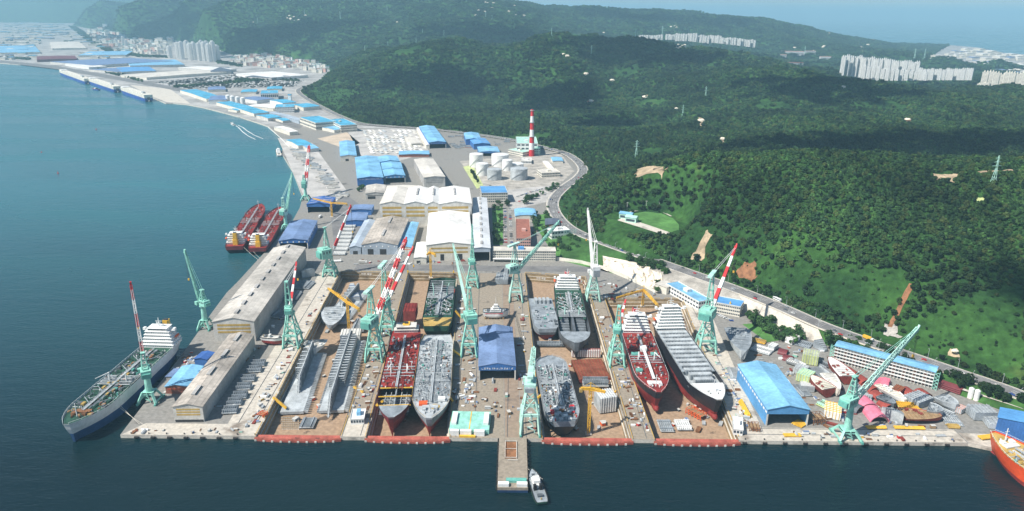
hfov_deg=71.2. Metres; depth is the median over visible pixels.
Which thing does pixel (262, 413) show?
scaffold frame
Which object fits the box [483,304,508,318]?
patrol vessel
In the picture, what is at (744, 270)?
earth scar
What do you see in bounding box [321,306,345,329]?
bow block
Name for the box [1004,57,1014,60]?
hall
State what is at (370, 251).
door
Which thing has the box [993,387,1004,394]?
broadleaf tree
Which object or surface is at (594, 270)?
jib crane
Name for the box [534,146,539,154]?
duct tower
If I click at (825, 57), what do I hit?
school building
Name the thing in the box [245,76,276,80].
factory hall
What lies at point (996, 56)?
hall
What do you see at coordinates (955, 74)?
apartment tower
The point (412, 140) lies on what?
workshop hall
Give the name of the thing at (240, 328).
window
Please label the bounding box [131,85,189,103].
coast apron
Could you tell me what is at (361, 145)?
pipe yard
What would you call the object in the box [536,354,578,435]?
tanker ship
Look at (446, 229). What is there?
workshop hall
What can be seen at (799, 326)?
broadleaf tree
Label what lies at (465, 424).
work platform
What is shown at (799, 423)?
pipe stack
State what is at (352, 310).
hull section
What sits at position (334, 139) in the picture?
sand lot
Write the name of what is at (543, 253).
office building
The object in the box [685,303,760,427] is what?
dock apron
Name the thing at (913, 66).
apartment tower
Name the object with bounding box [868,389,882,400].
shell plate
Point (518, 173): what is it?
storage tank
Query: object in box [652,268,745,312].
gravel slope
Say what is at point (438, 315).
tanker hull
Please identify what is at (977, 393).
gas tank
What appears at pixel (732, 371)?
deck panel
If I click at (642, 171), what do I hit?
earth scar
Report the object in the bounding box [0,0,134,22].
sky
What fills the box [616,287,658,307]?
tower crane
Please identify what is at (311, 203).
workshop hall
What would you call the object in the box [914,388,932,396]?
shell plate
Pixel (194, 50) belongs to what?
apartment tower
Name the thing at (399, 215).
window
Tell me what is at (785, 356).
shell plate
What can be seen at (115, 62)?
factory hall
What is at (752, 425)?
scaffold frame
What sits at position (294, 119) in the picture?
shore hall
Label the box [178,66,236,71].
factory hall
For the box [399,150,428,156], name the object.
workshop hall
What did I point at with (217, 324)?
window
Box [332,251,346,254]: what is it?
deck panel
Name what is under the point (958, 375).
broadleaf tree
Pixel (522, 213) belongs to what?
gymnasium
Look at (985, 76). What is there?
apartment tower
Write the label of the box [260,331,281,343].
boat
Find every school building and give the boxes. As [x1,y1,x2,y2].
[783,51,804,55]
[819,56,830,58]
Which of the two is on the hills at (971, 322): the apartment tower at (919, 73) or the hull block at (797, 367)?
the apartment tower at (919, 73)
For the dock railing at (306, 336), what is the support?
on the dock wall at (271, 415)
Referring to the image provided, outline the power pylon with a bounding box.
[990,155,1000,183]
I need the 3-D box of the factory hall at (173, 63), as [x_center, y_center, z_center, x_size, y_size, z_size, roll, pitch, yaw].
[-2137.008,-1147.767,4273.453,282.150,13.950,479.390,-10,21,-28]
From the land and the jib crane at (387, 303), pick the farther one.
the land
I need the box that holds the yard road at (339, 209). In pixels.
[282,155,360,242]
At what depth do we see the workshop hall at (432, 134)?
1834.34 m
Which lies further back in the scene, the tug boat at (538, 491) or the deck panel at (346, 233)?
the deck panel at (346, 233)
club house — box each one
[619,211,633,218]
[625,214,638,222]
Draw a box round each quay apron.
[124,423,261,435]
[737,427,966,442]
[959,433,990,446]
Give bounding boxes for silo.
[235,96,239,102]
[240,97,245,104]
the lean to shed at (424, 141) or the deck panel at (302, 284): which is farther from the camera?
the lean to shed at (424, 141)
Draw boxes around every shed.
[164,364,203,393]
[165,368,179,380]
[193,351,214,365]
[398,221,418,253]
[417,127,428,148]
[551,157,562,162]
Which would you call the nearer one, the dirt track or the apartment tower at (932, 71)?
the dirt track
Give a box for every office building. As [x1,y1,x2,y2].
[260,90,278,98]
[275,104,294,112]
[300,116,335,129]
[331,118,356,132]
[480,185,507,202]
[493,246,555,260]
[516,219,530,246]
[521,157,531,163]
[537,168,560,177]
[547,226,576,239]
[666,281,710,309]
[714,296,744,316]
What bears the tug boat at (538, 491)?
on the sea
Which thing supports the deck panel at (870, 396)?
on the yard ground at (448, 157)
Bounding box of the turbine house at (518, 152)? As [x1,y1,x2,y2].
[508,148,528,156]
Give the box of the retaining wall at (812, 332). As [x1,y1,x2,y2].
[738,294,821,340]
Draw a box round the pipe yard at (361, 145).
[348,128,428,160]
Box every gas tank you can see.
[967,387,974,398]
[973,389,980,400]
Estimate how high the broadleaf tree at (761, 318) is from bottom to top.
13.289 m
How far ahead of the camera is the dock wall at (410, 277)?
828.76 m
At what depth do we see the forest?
2053.63 m
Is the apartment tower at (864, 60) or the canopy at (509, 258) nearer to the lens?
the canopy at (509, 258)
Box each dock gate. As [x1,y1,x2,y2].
[254,435,341,442]
[364,436,449,443]
[542,437,633,445]
[654,438,740,446]
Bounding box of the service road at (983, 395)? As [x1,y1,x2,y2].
[833,347,1022,408]
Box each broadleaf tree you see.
[563,245,571,250]
[643,258,648,266]
[755,315,764,325]
[759,322,767,330]
[762,316,771,322]
[766,326,773,332]
[769,314,776,321]
[772,330,780,338]
[776,332,785,340]
[793,324,803,331]
[797,333,805,339]
[823,330,835,335]
[824,335,831,344]
[833,334,843,342]
[845,338,853,343]
[876,342,886,348]
[885,345,894,351]
[947,369,954,377]
[951,370,962,378]
[954,372,961,380]
[956,378,964,387]
[963,374,973,385]
[965,373,977,383]
[976,381,985,388]
[981,382,994,393]
[985,389,991,396]
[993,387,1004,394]
[994,391,1000,398]
[1001,393,1008,401]
[1003,392,1011,400]
[1015,392,1023,400]
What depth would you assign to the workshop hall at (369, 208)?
1179.09 m
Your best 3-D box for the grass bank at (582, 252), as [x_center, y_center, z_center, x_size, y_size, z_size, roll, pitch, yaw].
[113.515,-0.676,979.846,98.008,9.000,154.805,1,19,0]
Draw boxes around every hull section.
[278,341,326,414]
[317,330,365,416]
[321,283,370,324]
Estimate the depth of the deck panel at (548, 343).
741.76 m
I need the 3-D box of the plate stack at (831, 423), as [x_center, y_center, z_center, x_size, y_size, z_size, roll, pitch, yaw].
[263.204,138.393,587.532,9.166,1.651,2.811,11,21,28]
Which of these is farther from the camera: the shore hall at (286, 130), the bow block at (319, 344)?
the shore hall at (286, 130)
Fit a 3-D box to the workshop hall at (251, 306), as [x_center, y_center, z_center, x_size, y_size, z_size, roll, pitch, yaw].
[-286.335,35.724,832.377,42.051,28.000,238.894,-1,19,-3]
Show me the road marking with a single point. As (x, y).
(706, 275)
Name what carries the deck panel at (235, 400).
on the yard ground at (448, 157)
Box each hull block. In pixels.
[340,328,361,341]
[403,303,417,320]
[485,370,511,371]
[495,272,508,283]
[571,348,600,357]
[571,359,610,382]
[594,388,616,412]
[768,342,778,350]
[785,334,799,344]
[793,363,809,373]
[796,367,815,382]
[802,347,819,365]
[823,400,841,420]
[892,384,904,393]
[903,390,933,408]
[955,404,965,414]
[965,403,997,420]
[982,415,997,428]
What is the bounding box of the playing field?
[634,212,678,231]
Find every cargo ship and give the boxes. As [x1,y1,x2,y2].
[652,297,725,419]
[990,428,1023,485]
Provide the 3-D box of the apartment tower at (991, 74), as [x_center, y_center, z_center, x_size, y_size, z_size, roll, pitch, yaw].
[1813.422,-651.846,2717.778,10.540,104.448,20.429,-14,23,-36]
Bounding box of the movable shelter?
[478,324,515,379]
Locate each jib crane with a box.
[129,281,164,406]
[183,249,212,331]
[279,172,293,231]
[282,261,303,349]
[300,145,310,201]
[316,205,352,277]
[360,237,408,362]
[377,246,413,335]
[452,243,478,357]
[466,224,478,288]
[504,220,559,302]
[519,346,540,437]
[585,208,600,301]
[607,299,625,367]
[695,243,737,354]
[829,324,920,444]
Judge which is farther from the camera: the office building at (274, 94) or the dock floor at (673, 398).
the office building at (274, 94)
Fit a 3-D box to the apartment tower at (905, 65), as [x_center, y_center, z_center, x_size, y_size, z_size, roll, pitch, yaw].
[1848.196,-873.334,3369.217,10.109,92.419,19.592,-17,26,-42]
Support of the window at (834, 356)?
in the gallery building at (900, 367)
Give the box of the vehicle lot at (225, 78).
[157,75,297,88]
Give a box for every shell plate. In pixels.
[777,348,788,354]
[782,354,793,360]
[846,403,863,413]
[857,374,867,384]
[858,395,876,408]
[861,382,879,392]
[861,405,889,421]
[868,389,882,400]
[876,400,895,407]
[903,386,913,394]
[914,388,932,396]
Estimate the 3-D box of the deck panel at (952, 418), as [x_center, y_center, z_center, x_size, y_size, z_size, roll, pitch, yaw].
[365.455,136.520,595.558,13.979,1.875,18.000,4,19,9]
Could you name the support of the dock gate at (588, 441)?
attached to the dock wall at (530, 277)
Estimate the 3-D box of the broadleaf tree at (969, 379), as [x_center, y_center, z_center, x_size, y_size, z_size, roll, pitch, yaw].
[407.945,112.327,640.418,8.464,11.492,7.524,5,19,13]
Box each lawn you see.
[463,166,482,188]
[492,207,502,244]
[532,214,613,273]
[743,323,778,341]
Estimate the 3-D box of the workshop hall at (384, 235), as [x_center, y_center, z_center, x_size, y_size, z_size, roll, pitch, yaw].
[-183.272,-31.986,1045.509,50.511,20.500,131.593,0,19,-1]
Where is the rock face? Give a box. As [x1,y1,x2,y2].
[603,256,662,287]
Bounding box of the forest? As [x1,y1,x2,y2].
[0,0,1023,388]
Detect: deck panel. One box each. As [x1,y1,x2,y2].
[222,405,238,414]
[226,396,242,405]
[231,390,248,398]
[235,382,251,390]
[239,374,255,381]
[246,365,262,373]
[249,359,265,366]
[271,309,290,318]
[282,290,301,300]
[290,280,314,288]
[299,416,316,428]
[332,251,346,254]
[334,247,348,250]
[336,243,349,246]
[338,239,350,242]
[339,228,353,230]
[339,235,352,238]
[341,231,352,234]
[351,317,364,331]
[537,341,563,346]
[582,376,608,388]
[656,419,674,431]
[674,419,692,430]
[727,366,737,378]
[750,344,773,354]
[752,337,766,344]
[792,384,812,396]
[793,340,813,348]
[809,365,831,376]
[816,399,826,407]
[817,360,828,367]
[855,391,872,399]
[896,401,919,408]
[942,414,963,426]
[943,407,955,416]
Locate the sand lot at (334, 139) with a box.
[318,132,358,145]
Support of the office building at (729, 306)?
on the yard ground at (448, 157)
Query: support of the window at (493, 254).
in the office building at (543, 253)
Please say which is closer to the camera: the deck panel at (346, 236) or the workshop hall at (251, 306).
the workshop hall at (251, 306)
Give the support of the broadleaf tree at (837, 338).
on the grass bank at (996, 404)
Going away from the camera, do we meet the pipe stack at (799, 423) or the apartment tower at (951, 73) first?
the pipe stack at (799, 423)
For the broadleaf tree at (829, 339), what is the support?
on the bank toe
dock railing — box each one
[255,271,396,434]
[365,272,457,435]
[525,272,632,437]
[605,298,738,439]
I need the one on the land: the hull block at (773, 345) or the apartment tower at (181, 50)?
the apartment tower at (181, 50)
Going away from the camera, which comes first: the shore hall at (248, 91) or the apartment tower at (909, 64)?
the shore hall at (248, 91)
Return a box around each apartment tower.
[166,45,172,57]
[174,42,179,58]
[177,41,184,59]
[183,40,188,57]
[186,43,193,59]
[190,41,196,59]
[195,42,201,60]
[200,41,206,60]
[205,43,211,61]
[209,40,216,61]
[215,44,220,59]
[839,55,846,75]
[844,54,850,75]
[848,55,854,76]
[852,56,858,76]
[856,55,862,76]
[859,57,866,77]
[861,65,866,78]
[865,57,870,77]
[866,67,871,78]
[870,56,875,77]
[871,67,875,79]
[873,58,879,76]
[875,66,880,80]
[879,58,883,75]
[880,68,885,78]
[882,58,887,68]
[884,59,891,78]
[885,68,890,80]
[889,59,894,78]
[889,69,894,80]
[894,60,899,77]
[894,69,899,80]
[899,61,902,75]
[899,69,904,80]
[902,60,908,78]
[904,70,908,80]
[907,60,912,72]
[908,70,913,80]
[909,62,915,73]
[913,71,917,80]
[914,61,920,72]
[917,67,922,79]
[923,72,927,80]
[929,68,934,79]
[933,69,937,79]
[937,68,942,79]
[941,69,945,79]
[945,68,949,79]
[948,69,954,79]
[953,68,957,79]
[956,69,961,79]
[960,68,965,79]
[964,68,969,79]
[968,68,973,79]
[980,70,989,84]
[987,70,994,85]
[991,71,1000,85]
[999,73,1003,83]
[1002,71,1010,82]
[1008,71,1016,82]
[1015,72,1020,83]
[1019,71,1023,84]
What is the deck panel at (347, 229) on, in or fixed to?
on the yard ground at (448, 157)
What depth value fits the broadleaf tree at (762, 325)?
756.79 m
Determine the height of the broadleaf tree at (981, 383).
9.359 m
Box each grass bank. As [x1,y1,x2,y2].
[560,234,636,261]
[560,237,631,265]
[819,329,1023,410]
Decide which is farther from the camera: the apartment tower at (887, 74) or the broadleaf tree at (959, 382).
the apartment tower at (887, 74)
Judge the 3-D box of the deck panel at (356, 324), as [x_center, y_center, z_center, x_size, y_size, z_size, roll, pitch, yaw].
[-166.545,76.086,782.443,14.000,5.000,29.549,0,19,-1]
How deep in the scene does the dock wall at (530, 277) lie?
747.64 m
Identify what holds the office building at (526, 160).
on the yard ground at (448, 157)
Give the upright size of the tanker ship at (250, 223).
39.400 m
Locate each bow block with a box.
[302,339,327,353]
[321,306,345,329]
[724,327,751,360]
[786,357,806,365]
[810,375,836,397]
[820,372,840,395]
[828,356,856,383]
[874,383,906,401]
[876,394,895,407]
[898,407,941,420]
[927,402,943,414]
[933,394,958,410]
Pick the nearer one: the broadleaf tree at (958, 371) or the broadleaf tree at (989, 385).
the broadleaf tree at (989, 385)
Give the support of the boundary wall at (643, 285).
on the yard ground at (448, 157)
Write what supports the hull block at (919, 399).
on the yard ground at (448, 157)
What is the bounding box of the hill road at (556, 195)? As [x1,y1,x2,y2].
[296,87,1022,397]
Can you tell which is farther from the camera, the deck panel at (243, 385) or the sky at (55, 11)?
the sky at (55, 11)
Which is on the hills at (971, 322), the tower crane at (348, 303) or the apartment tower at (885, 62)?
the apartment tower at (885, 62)
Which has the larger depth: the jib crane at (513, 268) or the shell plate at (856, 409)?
the jib crane at (513, 268)
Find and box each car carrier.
[59,69,89,83]
[88,77,120,92]
[120,86,152,101]
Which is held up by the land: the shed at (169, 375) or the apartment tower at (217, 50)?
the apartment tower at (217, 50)
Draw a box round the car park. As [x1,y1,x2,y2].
[507,185,554,209]
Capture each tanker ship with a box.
[62,318,181,441]
[225,203,265,252]
[248,206,283,254]
[376,321,420,435]
[412,333,452,435]
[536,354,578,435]
[554,269,589,358]
[622,307,668,411]
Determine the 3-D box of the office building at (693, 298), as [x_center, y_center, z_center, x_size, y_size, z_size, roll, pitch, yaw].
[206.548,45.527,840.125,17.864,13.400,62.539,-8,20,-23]
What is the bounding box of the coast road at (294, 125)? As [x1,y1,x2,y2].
[0,60,302,128]
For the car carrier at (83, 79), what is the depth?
3332.49 m
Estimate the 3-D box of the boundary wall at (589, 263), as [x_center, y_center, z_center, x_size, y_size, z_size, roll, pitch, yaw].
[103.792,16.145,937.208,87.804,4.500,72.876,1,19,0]
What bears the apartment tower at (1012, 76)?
on the hills at (971, 322)
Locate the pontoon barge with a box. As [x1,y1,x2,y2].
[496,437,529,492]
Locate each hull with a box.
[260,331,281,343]
[422,277,455,334]
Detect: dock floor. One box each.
[267,280,392,434]
[373,281,452,435]
[528,282,623,437]
[609,308,728,438]
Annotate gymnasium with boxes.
[514,208,536,221]
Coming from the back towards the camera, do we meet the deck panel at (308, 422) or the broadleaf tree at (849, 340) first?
the broadleaf tree at (849, 340)
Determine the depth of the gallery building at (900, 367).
665.72 m
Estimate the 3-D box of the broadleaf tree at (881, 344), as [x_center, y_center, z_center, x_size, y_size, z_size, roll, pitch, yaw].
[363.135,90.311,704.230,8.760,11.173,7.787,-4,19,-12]
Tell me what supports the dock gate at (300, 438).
attached to the dock wall at (271, 415)
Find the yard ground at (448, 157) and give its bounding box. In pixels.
[120,127,1023,450]
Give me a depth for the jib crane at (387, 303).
733.50 m
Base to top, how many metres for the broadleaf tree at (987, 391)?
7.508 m
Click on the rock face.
(647, 276)
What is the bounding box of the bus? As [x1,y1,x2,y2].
[773,296,781,301]
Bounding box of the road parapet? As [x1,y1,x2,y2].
[738,293,1015,398]
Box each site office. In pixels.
[350,408,365,424]
[732,416,743,435]
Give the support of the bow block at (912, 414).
on the yard ground at (448, 157)
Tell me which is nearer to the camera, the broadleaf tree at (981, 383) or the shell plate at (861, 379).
the broadleaf tree at (981, 383)
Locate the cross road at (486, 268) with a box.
[354,264,608,271]
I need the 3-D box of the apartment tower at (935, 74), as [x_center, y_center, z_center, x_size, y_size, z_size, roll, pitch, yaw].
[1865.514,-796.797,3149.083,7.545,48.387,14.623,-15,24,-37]
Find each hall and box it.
[0,45,40,54]
[37,55,76,61]
[50,42,86,49]
[50,58,167,66]
[65,63,106,68]
[78,51,132,56]
[89,68,120,73]
[116,67,155,73]
[120,70,226,79]
[128,59,184,66]
[172,332,254,421]
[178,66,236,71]
[180,89,215,101]
[208,86,225,91]
[208,95,226,103]
[210,67,231,73]
[212,244,306,341]
[216,101,268,116]
[228,108,239,112]
[236,71,307,79]
[241,89,257,94]
[244,96,274,103]
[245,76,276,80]
[248,104,275,110]
[256,114,280,120]
[267,86,282,90]
[269,112,299,123]
[270,99,295,104]
[274,126,297,134]
[275,117,290,122]
[278,219,317,248]
[286,139,311,148]
[295,103,319,110]
[302,144,318,151]
[306,196,335,212]
[322,126,339,132]
[339,140,356,160]
[346,212,367,225]
[349,219,374,253]
[351,204,373,214]
[355,155,383,185]
[361,215,408,254]
[365,184,385,198]
[378,155,399,164]
[379,186,408,217]
[381,161,402,172]
[382,168,405,181]
[386,185,418,188]
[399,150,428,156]
[404,186,428,225]
[405,136,421,145]
[414,158,444,186]
[419,125,445,148]
[426,186,438,225]
[426,210,472,260]
[439,186,471,225]
[464,132,480,144]
[470,137,489,149]
[472,197,490,261]
[477,146,499,152]
[545,218,559,227]
[737,360,810,425]
[962,52,974,55]
[966,56,979,60]
[973,48,985,50]
[975,53,987,55]
[980,57,991,59]
[992,55,1005,57]
[995,407,1023,441]
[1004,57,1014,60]
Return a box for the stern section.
[529,297,558,338]
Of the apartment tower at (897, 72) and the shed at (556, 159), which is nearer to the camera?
the shed at (556, 159)
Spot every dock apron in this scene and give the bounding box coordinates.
[228,272,338,423]
[341,273,406,436]
[341,418,371,436]
[450,273,504,437]
[513,273,541,438]
[593,302,653,439]
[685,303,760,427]
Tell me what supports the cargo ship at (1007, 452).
on the sea
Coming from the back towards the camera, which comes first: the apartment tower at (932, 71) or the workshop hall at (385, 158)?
the apartment tower at (932, 71)
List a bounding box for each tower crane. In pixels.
[312,198,347,216]
[327,287,359,328]
[426,249,435,277]
[579,382,605,435]
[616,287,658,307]
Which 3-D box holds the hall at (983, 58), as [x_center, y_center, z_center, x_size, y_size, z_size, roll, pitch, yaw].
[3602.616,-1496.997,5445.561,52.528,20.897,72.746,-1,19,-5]
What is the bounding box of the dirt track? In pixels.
[888,283,911,326]
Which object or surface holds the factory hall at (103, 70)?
on the land
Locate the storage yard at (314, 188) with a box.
[278,138,346,200]
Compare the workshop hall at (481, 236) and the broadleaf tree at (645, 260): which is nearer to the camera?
the broadleaf tree at (645, 260)
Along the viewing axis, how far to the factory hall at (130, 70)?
3720.43 m
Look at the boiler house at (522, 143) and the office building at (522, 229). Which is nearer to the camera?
the office building at (522, 229)
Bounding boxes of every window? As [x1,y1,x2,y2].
[176,411,199,412]
[177,414,199,415]
[217,324,249,325]
[217,327,249,329]
[218,331,250,332]
[300,118,332,124]
[382,207,400,208]
[383,211,401,212]
[383,214,401,216]
[406,207,423,208]
[406,210,424,212]
[406,214,424,216]
[431,247,467,248]
[433,251,467,252]
[442,206,467,208]
[493,251,554,252]
[493,254,554,254]
[493,256,554,257]
[834,353,932,379]
[834,356,932,383]
[835,349,933,376]
[841,361,931,386]
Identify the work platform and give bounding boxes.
[449,411,490,437]
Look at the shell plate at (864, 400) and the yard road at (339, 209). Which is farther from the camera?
the yard road at (339, 209)
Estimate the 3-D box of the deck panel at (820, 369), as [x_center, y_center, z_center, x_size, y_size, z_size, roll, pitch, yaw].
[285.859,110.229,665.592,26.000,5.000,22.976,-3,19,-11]
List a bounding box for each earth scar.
[634,166,666,177]
[691,230,712,260]
[736,261,756,281]
[883,323,902,337]
[934,174,956,181]
[948,348,959,356]
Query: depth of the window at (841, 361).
666.74 m
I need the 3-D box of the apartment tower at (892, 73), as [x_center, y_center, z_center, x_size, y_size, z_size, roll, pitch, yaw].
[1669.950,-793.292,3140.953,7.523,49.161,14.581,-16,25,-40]
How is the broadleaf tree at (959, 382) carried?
on the bank toe
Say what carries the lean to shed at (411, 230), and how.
on the yard ground at (448, 157)
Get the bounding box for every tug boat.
[276,148,281,156]
[528,468,547,504]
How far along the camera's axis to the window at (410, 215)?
1112.09 m
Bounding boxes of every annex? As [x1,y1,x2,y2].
[413,242,426,263]
[654,280,669,294]
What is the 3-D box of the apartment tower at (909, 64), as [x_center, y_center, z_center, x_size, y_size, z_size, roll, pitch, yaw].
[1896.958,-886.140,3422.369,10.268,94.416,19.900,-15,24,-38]
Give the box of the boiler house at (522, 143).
[516,137,537,149]
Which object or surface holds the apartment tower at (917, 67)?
on the hills at (971, 322)
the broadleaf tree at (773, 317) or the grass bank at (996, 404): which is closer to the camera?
the grass bank at (996, 404)
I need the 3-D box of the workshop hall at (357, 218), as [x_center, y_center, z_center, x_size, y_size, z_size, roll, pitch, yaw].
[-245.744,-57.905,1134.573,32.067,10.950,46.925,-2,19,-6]
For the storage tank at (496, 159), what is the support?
on the yard ground at (448, 157)
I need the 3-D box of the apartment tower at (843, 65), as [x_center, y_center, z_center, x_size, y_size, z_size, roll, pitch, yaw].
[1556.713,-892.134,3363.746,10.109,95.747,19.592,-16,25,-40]
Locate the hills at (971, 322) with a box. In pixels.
[73,0,1023,391]
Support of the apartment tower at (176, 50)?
on the land
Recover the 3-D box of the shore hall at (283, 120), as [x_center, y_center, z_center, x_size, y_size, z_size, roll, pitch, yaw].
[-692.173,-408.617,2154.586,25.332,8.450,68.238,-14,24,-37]
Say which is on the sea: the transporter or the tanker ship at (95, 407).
the tanker ship at (95, 407)
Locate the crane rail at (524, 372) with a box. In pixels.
[238,273,946,437]
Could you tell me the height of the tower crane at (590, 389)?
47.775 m
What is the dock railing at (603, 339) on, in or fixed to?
on the dock wall at (530, 277)
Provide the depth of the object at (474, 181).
1449.74 m
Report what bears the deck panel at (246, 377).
on the yard ground at (448, 157)
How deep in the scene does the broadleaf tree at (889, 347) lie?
693.87 m
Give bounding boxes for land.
[0,23,1023,128]
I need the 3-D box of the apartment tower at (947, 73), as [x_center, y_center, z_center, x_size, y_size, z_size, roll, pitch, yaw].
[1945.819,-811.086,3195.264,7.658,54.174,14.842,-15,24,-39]
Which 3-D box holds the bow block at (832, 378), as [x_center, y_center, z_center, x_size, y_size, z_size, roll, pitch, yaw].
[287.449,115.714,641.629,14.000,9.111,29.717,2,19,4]
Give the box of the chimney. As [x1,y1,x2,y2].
[529,109,534,156]
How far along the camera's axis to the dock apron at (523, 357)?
722.45 m
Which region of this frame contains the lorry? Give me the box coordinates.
[862,334,873,340]
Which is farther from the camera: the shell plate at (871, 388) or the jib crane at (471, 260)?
the jib crane at (471, 260)
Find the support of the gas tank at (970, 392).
on the yard ground at (448, 157)
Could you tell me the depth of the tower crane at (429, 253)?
895.98 m
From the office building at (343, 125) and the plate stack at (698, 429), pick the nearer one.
the plate stack at (698, 429)
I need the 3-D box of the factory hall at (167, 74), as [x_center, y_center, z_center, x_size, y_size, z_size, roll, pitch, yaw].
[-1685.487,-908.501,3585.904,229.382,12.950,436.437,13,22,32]
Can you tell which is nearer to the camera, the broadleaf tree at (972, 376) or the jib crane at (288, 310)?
the broadleaf tree at (972, 376)
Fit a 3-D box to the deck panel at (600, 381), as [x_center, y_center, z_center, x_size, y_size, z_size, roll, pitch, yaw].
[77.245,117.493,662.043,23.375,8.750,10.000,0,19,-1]
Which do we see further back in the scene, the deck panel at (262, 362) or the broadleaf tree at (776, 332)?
the broadleaf tree at (776, 332)
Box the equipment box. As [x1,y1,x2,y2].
[600,420,605,426]
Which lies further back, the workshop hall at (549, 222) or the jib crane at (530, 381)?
the workshop hall at (549, 222)
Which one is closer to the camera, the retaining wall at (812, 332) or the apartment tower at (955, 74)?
the retaining wall at (812, 332)
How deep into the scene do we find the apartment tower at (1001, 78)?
2700.62 m
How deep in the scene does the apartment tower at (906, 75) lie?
3154.50 m
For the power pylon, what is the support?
on the hills at (971, 322)
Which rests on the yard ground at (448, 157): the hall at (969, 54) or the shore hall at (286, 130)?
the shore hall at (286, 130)
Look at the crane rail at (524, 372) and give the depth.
630.76 m
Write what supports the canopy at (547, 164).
on the yard ground at (448, 157)
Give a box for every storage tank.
[469,152,482,167]
[476,162,487,175]
[487,167,501,180]
[491,152,508,166]
[502,158,512,170]
[510,166,527,180]
[512,161,523,166]
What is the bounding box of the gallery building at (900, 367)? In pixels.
[829,340,940,389]
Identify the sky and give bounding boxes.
[0,0,134,22]
[519,0,1023,18]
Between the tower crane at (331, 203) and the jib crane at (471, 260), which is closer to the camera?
the jib crane at (471, 260)
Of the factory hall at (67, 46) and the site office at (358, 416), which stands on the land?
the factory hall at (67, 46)
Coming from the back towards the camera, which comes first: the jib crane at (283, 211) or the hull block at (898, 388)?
the jib crane at (283, 211)
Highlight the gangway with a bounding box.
[272,396,286,408]
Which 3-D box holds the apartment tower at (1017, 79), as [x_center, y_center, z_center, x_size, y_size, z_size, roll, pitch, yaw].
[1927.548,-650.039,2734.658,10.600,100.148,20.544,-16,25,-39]
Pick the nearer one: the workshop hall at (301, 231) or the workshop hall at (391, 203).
the workshop hall at (301, 231)
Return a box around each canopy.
[493,257,522,261]
[543,161,552,168]
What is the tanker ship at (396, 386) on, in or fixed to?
on the dock floor at (413, 425)
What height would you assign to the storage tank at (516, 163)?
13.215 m
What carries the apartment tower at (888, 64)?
on the hills at (971, 322)
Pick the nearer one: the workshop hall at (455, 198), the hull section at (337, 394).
the hull section at (337, 394)
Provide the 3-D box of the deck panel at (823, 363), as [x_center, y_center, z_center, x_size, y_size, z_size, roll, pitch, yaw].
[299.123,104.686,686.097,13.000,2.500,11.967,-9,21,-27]
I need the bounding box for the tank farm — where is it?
[460,152,573,189]
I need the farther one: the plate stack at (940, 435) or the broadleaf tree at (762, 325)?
the broadleaf tree at (762, 325)
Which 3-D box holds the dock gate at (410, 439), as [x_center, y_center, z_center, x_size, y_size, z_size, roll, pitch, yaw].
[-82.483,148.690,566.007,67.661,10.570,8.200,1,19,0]
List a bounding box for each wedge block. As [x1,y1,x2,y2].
[301,268,314,277]
[345,283,359,300]
[799,381,814,391]
[813,338,827,351]
[850,382,860,391]
[874,377,890,384]
[881,406,903,424]
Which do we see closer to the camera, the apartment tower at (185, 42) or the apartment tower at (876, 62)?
the apartment tower at (876, 62)
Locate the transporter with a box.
[977,434,989,440]
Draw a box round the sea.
[0,16,1023,510]
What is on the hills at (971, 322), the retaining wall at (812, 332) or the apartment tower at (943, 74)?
the apartment tower at (943, 74)
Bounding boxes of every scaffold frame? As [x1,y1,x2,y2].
[257,410,267,416]
[685,405,706,420]
[747,421,759,431]
[809,411,826,424]
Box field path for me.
[618,218,668,233]
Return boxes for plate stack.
[695,426,701,432]
[826,421,837,425]
[935,434,945,436]
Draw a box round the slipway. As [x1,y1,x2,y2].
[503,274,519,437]
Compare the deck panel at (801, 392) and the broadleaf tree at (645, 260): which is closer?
the deck panel at (801, 392)
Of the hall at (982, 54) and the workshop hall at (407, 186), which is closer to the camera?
the workshop hall at (407, 186)
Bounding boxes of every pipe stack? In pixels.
[738,399,751,416]
[783,433,801,436]
[791,419,807,427]
[865,425,886,428]
[893,425,925,429]
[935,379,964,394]
[945,423,959,428]
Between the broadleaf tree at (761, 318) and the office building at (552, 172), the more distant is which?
the office building at (552, 172)
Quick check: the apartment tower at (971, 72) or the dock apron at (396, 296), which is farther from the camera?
the apartment tower at (971, 72)
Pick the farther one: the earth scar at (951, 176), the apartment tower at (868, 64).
the apartment tower at (868, 64)
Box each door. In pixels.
[175,419,203,421]
[368,249,373,254]
[380,249,385,254]
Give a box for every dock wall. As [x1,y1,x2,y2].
[256,272,395,436]
[366,273,456,436]
[525,273,631,438]
[605,299,738,440]
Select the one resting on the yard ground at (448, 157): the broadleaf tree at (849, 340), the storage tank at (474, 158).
the storage tank at (474, 158)
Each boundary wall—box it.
[556,257,628,279]
[629,278,655,292]
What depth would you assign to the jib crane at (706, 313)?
704.06 m
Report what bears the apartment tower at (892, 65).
on the hills at (971, 322)
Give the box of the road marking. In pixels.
[307,100,1016,396]
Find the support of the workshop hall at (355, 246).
on the yard ground at (448, 157)

